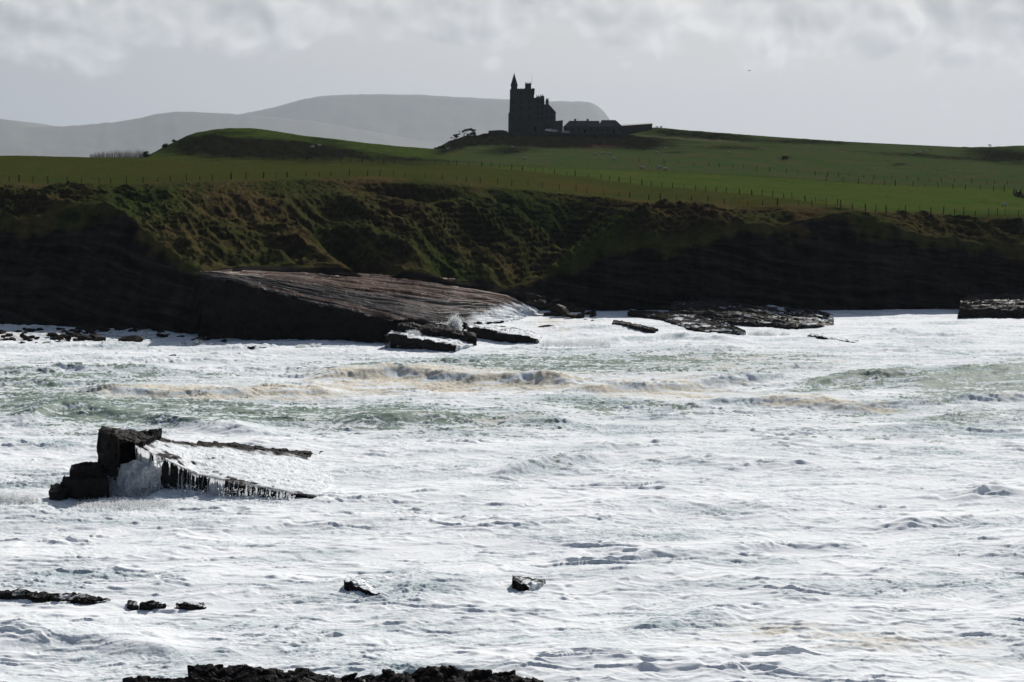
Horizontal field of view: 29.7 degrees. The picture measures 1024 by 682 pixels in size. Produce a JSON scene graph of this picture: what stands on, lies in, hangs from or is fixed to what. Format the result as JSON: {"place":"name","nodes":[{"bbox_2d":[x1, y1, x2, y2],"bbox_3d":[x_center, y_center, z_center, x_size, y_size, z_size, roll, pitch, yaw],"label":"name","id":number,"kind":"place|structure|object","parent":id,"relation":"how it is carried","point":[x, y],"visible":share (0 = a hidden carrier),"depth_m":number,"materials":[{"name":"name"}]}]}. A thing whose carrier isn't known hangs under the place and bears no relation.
{"place":"outdoors","nodes":[
{"label":"outdoors","id":0,"kind":"place"},
{"bbox_2d":[0,112,442,157],"bbox_3d":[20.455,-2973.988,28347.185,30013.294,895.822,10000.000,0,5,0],"label":"hills","id":1,"kind":"structure","parent":0,"point":[150,134],"depth_m":27329.27,"materials":[{"name":"grey"}]},
{"bbox_2d":[243,94,609,143],"bbox_3d":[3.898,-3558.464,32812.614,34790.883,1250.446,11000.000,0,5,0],"label":"mountain","id":2,"kind":"structure","parent":0,"point":[440,119],"depth_m":31722.96,"materials":[{"name":"grey"}]},
{"bbox_2d":[0,309,1023,681],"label":"sea","id":3,"kind":"structure","parent":0,"point":[668,503],"depth_m":168.77,"materials":[{"name":"white liquid"}]},
{"bbox_2d":[0,490,41,505],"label":"sea spray","id":4,"kind":"object","parent":3,"relation":"on","point":[27,499],"visible":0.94,"depth_m":172.56,"materials":[{"name":"white liquid"}]},
{"bbox_2d":[19,334,30,339],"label":"boulder","id":5,"kind":"object","parent":3,"relation":"in","point":[23,336],"visible":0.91,"depth_m":338.09,"materials":[{"name":"black stone"}]},
{"bbox_2d":[47,332,56,336],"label":"boulder","id":6,"kind":"object","parent":3,"relation":"in","point":[52,334],"visible":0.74,"depth_m":341.59,"materials":[{"name":"black stone"}]},
{"bbox_2d":[0,588,110,604],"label":"sea rock","id":7,"kind":"object","parent":3,"relation":"in","point":[45,597],"visible":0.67,"depth_m":133.62,"materials":[{"name":"black stone"}]},
{"bbox_2d":[48,483,67,500],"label":"boulder","id":8,"kind":"object","parent":3,"relation":"in","point":[56,492],"visible":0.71,"depth_m":174.98,"materials":[{"name":"black stone"}]},
{"bbox_2d":[77,335,91,340],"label":"boulder","id":9,"kind":"object","parent":3,"relation":"in","point":[85,337],"visible":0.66,"depth_m":333.44,"materials":[{"name":"black stone"}]},
{"bbox_2d":[60,473,109,500],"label":"boulder","id":10,"kind":"object","parent":3,"relation":"in","point":[86,488],"visible":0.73,"depth_m":175.18,"materials":[{"name":"black stone"}]},
{"bbox_2d":[69,461,102,478],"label":"boulder","id":11,"kind":"object","parent":3,"relation":"in","point":[90,469],"visible":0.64,"depth_m":177.29,"materials":[{"name":"black stone"}]},
{"bbox_2d":[89,334,102,339],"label":"boulder","id":12,"kind":"object","parent":3,"relation":"in","point":[93,336],"visible":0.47,"depth_m":334.84,"materials":[{"name":"black stone"}]},
{"bbox_2d":[93,337,105,340],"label":"boulder","id":13,"kind":"object","parent":3,"relation":"in","point":[100,339],"visible":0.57,"depth_m":330.10,"materials":[{"name":"black stone"}]},
{"bbox_2d":[95,324,110,331],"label":"boulder","id":14,"kind":"object","parent":3,"relation":"in","point":[101,328],"visible":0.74,"depth_m":351.61,"materials":[{"name":"black stone"}]},
{"bbox_2d":[114,326,127,330],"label":"boulder","id":15,"kind":"object","parent":3,"relation":"in","point":[120,328],"visible":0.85,"depth_m":353.47,"materials":[{"name":"black stone"}]},
{"bbox_2d":[65,496,178,512],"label":"sea spray","id":16,"kind":"object","parent":3,"relation":"on","point":[123,505],"visible":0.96,"depth_m":171.50,"materials":[{"name":"white liquid"}]},
{"bbox_2d":[118,335,130,340],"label":"boulder","id":17,"kind":"object","parent":3,"relation":"in","point":[122,338],"visible":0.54,"depth_m":332.78,"materials":[{"name":"black stone"}]},
{"bbox_2d":[126,600,138,609],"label":"sea rock","id":18,"kind":"object","parent":3,"relation":"in","point":[132,605],"visible":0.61,"depth_m":131.98,"materials":[{"name":"black stone"}]},
{"bbox_2d":[125,335,142,341],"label":"boulder","id":19,"kind":"object","parent":3,"relation":"in","point":[134,338],"visible":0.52,"depth_m":330.61,"materials":[{"name":"black stone"}]},
{"bbox_2d":[137,325,147,329],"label":"boulder","id":20,"kind":"object","parent":3,"relation":"in","point":[141,327],"visible":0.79,"depth_m":351.84,"materials":[{"name":"black stone"}]},
{"bbox_2d":[139,600,166,609],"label":"sea rock","id":21,"kind":"object","parent":3,"relation":"in","point":[150,605],"visible":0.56,"depth_m":131.59,"materials":[{"name":"black stone"}]},
{"bbox_2d":[156,333,167,336],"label":"boulder","id":22,"kind":"object","parent":3,"relation":"in","point":[160,335],"visible":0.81,"depth_m":338.61,"materials":[{"name":"black stone"}]},
{"bbox_2d":[174,602,206,609],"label":"sea rock","id":23,"kind":"object","parent":3,"relation":"in","point":[190,606],"visible":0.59,"depth_m":131.73,"materials":[{"name":"black stone"}]},
{"bbox_2d":[180,339,216,345],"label":"sea spray","id":24,"kind":"object","parent":3,"relation":"on","point":[197,342],"visible":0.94,"depth_m":322.49,"materials":[{"name":"white liquid"}]},
{"bbox_2d":[191,336,205,340],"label":"boulder","id":25,"kind":"object","parent":3,"relation":"in","point":[203,338],"visible":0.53,"depth_m":330.81,"materials":[{"name":"black stone"}]},
{"bbox_2d":[96,426,333,501],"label":"wedge rock","id":26,"kind":"object","parent":3,"relation":"in","point":[143,463],"visible":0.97,"depth_m":179.86,"materials":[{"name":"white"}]},
{"bbox_2d":[211,334,222,338],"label":"boulder","id":27,"kind":"object","parent":3,"relation":"in","point":[217,336],"visible":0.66,"depth_m":335.38,"materials":[{"name":"black stone"}]},
{"bbox_2d":[295,343,324,347],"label":"sea spray","id":28,"kind":"object","parent":3,"relation":"on","point":[311,345],"visible":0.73,"depth_m":318.84,"materials":[{"name":"white liquid"}]},
{"bbox_2d":[187,663,543,681],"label":"foreground rock","id":29,"kind":"object","parent":3,"relation":"in","point":[247,673],"visible":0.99,"depth_m":107.45,"materials":[{"name":"black stone"}]},
{"bbox_2d":[344,575,388,596],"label":"sea rock","id":30,"kind":"object","parent":3,"relation":"in","point":[362,585],"visible":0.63,"depth_m":136.32,"materials":[{"name":"black stone"}]},
{"bbox_2d":[392,329,421,335],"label":"sea spray","id":31,"kind":"object","parent":3,"relation":"on","point":[416,333],"visible":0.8,"depth_m":322.32,"materials":[{"name":"white liquid"}]},
{"bbox_2d":[384,330,473,351],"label":"rock ledge","id":32,"kind":"object","parent":3,"relation":"in","point":[404,340],"visible":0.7,"depth_m":317.31,"materials":[{"name":"black stone"}]},
{"bbox_2d":[397,321,476,344],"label":"rock ledge","id":33,"kind":"object","parent":3,"relation":"in","point":[437,330],"visible":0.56,"depth_m":323.60,"materials":[{"name":"black stone"}]},
{"bbox_2d":[433,312,464,330],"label":"sea spray","id":34,"kind":"object","parent":3,"relation":"on","point":[456,322],"visible":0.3,"depth_m":332.12,"materials":[{"name":"white liquid"}]},
{"bbox_2d":[466,323,543,343],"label":"rock ledge","id":35,"kind":"object","parent":3,"relation":"in","point":[512,335],"visible":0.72,"depth_m":334.88,"materials":[{"name":"black stone"}]},
{"bbox_2d":[512,574,545,590],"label":"sea rock","id":36,"kind":"object","parent":3,"relation":"in","point":[519,583],"visible":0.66,"depth_m":137.99,"materials":[{"name":"black stone"}]},
{"bbox_2d":[546,302,555,310],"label":"boulder","id":37,"kind":"object","parent":3,"relation":"in","point":[551,303],"visible":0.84,"depth_m":388.17,"materials":[{"name":"black stone"}]},
{"bbox_2d":[542,311,563,315],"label":"boulder","id":38,"kind":"object","parent":3,"relation":"in","point":[556,313],"visible":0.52,"depth_m":385.27,"materials":[{"name":"black stone"}]},
{"bbox_2d":[554,304,569,311],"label":"boulder","id":39,"kind":"object","parent":3,"relation":"in","point":[557,307],"visible":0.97,"depth_m":383.22,"materials":[{"name":"grey"}]},
{"bbox_2d":[559,308,569,316],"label":"boulder","id":40,"kind":"object","parent":3,"relation":"on","point":[563,311],"visible":0.94,"depth_m":381.68,"materials":[{"name":"black stone"}]},
{"bbox_2d":[565,313,574,317],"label":"boulder","id":41,"kind":"object","parent":3,"relation":"in","point":[570,315],"visible":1,"depth_m":378.87,"materials":[{"name":"black stone"}]},
{"bbox_2d":[537,337,612,347],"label":"sea spray","id":42,"kind":"object","parent":3,"relation":"on","point":[548,342],"visible":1,"depth_m":318.10,"materials":[{"name":"white liquid"}]},
{"bbox_2d":[574,307,584,311],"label":"boulder","id":43,"kind":"object","parent":3,"relation":"in","point":[576,309],"visible":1,"depth_m":383.48,"materials":[{"name":"black stone"}]},
{"bbox_2d":[585,310,595,314],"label":"boulder","id":44,"kind":"object","parent":3,"relation":"in","point":[591,312],"visible":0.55,"depth_m":390.59,"materials":[{"name":"black stone"}]},
{"bbox_2d":[612,320,657,332],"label":"rock ledge","id":45,"kind":"object","parent":3,"relation":"in","point":[643,328],"visible":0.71,"depth_m":355.18,"materials":[{"name":"black stone"}]},
{"bbox_2d":[627,309,745,334],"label":"rock slab","id":46,"kind":"object","parent":3,"relation":"in","point":[698,323],"visible":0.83,"depth_m":364.18,"materials":[{"name":"black stone"}]},
{"bbox_2d":[667,299,833,328],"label":"rock slab","id":47,"kind":"object","parent":3,"relation":"in","point":[742,314],"visible":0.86,"depth_m":381.21,"materials":[{"name":"black stone"}]},
{"bbox_2d":[746,328,790,335],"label":"sea spray","id":48,"kind":"object","parent":3,"relation":"on","point":[760,333],"visible":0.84,"depth_m":345.70,"materials":[{"name":"white liquid"}]},
{"bbox_2d":[807,333,858,342],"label":"rock ledge","id":49,"kind":"object","parent":3,"relation":"in","point":[822,337],"visible":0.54,"depth_m":332.73,"materials":[{"name":"grey"}]},
{"bbox_2d":[957,293,1023,318],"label":"rock slab","id":50,"kind":"object","parent":3,"relation":"in","point":[1006,305],"visible":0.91,"depth_m":383.29,"materials":[{"name":"black stone"}]},
{"bbox_2d":[0,127,1023,333],"bbox_3d":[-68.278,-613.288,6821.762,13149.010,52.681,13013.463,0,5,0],"label":"ground","id":51,"kind":"structure","parent":0,"point":[135,251],"depth_m":411.58,"materials":[{"name":"green plant"}]},
{"bbox_2d":[143,151,151,157],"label":"gorse bush","id":52,"kind":"object","parent":51,"relation":"on","point":[145,154],"visible":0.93,"depth_m":642.13,"materials":[{"name":"green plant"}]},
{"bbox_2d":[197,270,539,342],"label":"rock shelf","id":53,"kind":"object","parent":51,"relation":"on","point":[271,305],"visible":0.9,"depth_m":337.56,"materials":[{"name":"brown"}]},
{"bbox_2d":[1,169,824,204],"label":"fence","id":54,"kind":"object","parent":51,"relation":"on","point":[231,174],"visible":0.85,"depth_m":449.26,"materials":[{"name":"metal"}]},
{"bbox_2d":[459,128,475,135],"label":"windswept tree","id":55,"kind":"object","parent":51,"relation":"on","point":[472,130],"visible":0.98,"depth_m":979.17,"materials":[{"name":"green plant"}]},
{"bbox_2d":[488,130,506,131],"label":"stone wall","id":56,"kind":"structure","parent":51,"relation":"on","point":[497,131],"depth_m":958.51,"materials":[{"name":"black stone"}]},
{"bbox_2d":[508,74,562,132],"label":"castle","id":57,"kind":"structure","parent":51,"relation":"on","point":[528,112],"depth_m":993.36,"materials":[{"name":"stone"}]},
{"bbox_2d":[536,299,547,306],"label":"boulder","id":58,"kind":"object","parent":51,"relation":"on","point":[541,303],"visible":1,"depth_m":389.07,"materials":[{"name":"black stone"}]},
{"bbox_2d":[282,155,837,204],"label":"fence","id":59,"kind":"object","parent":51,"relation":"on","point":[588,176],"visible":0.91,"depth_m":560.55,"materials":[{"name":"wood"}]},
{"bbox_2d":[488,132,634,137],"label":"stone wall","id":60,"kind":"structure","parent":51,"relation":"on","point":[580,135],"depth_m":951.78,"materials":[{"name":"black stone"}]},
{"bbox_2d":[563,119,599,132],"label":"farm building","id":61,"kind":"structure","parent":51,"relation":"on","point":[575,126],"depth_m":990.36,"materials":[{"name":"stone"}]},
{"bbox_2d":[598,120,622,132],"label":"farm building","id":62,"kind":"structure","parent":51,"relation":"on","point":[609,126],"depth_m":980.41,"materials":[{"name":"stone"}]},
{"bbox_2d":[622,123,652,133],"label":"lean to","id":63,"kind":"object","parent":51,"relation":"on","point":[631,128],"visible":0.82,"depth_m":984.30,"materials":[{"name":"stone"}]},
{"bbox_2d":[638,157,1016,184],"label":"fence","id":64,"kind":"object","parent":51,"relation":"on","point":[838,173],"visible":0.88,"depth_m":641.25,"materials":[{"name":"wood"}]},
{"bbox_2d":[826,175,1004,191],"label":"fence","id":65,"kind":"object","parent":51,"relation":"on","point":[925,182],"visible":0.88,"depth_m":590.10,"materials":[{"name":"wood"}]},
{"bbox_2d":[840,200,1018,215],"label":"fence","id":66,"kind":"object","parent":51,"relation":"on","point":[886,206],"visible":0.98,"depth_m":428.75,"materials":[{"name":"wood"}]},
{"bbox_2d":[1013,189,1023,197],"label":"sheep pen","id":67,"kind":"object","parent":51,"relation":"on","point":[1016,193],"visible":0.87,"depth_m":554.75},
{"bbox_2d":[0,0,1023,146],"label":"sky","id":68,"kind":"structure","parent":0,"point":[950,73],"materials":[{"name":"grey"}]},
{"label":"water","id":69,"kind":"structure","parent":0,"visible":0},
{"bbox_2d":[122,675,223,681],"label":"foreground rock","id":70,"kind":"object","parent":69,"relation":"in","point":[139,678],"visible":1,"depth_m":106.02,"materials":[{"name":"black stone"}]}
]}

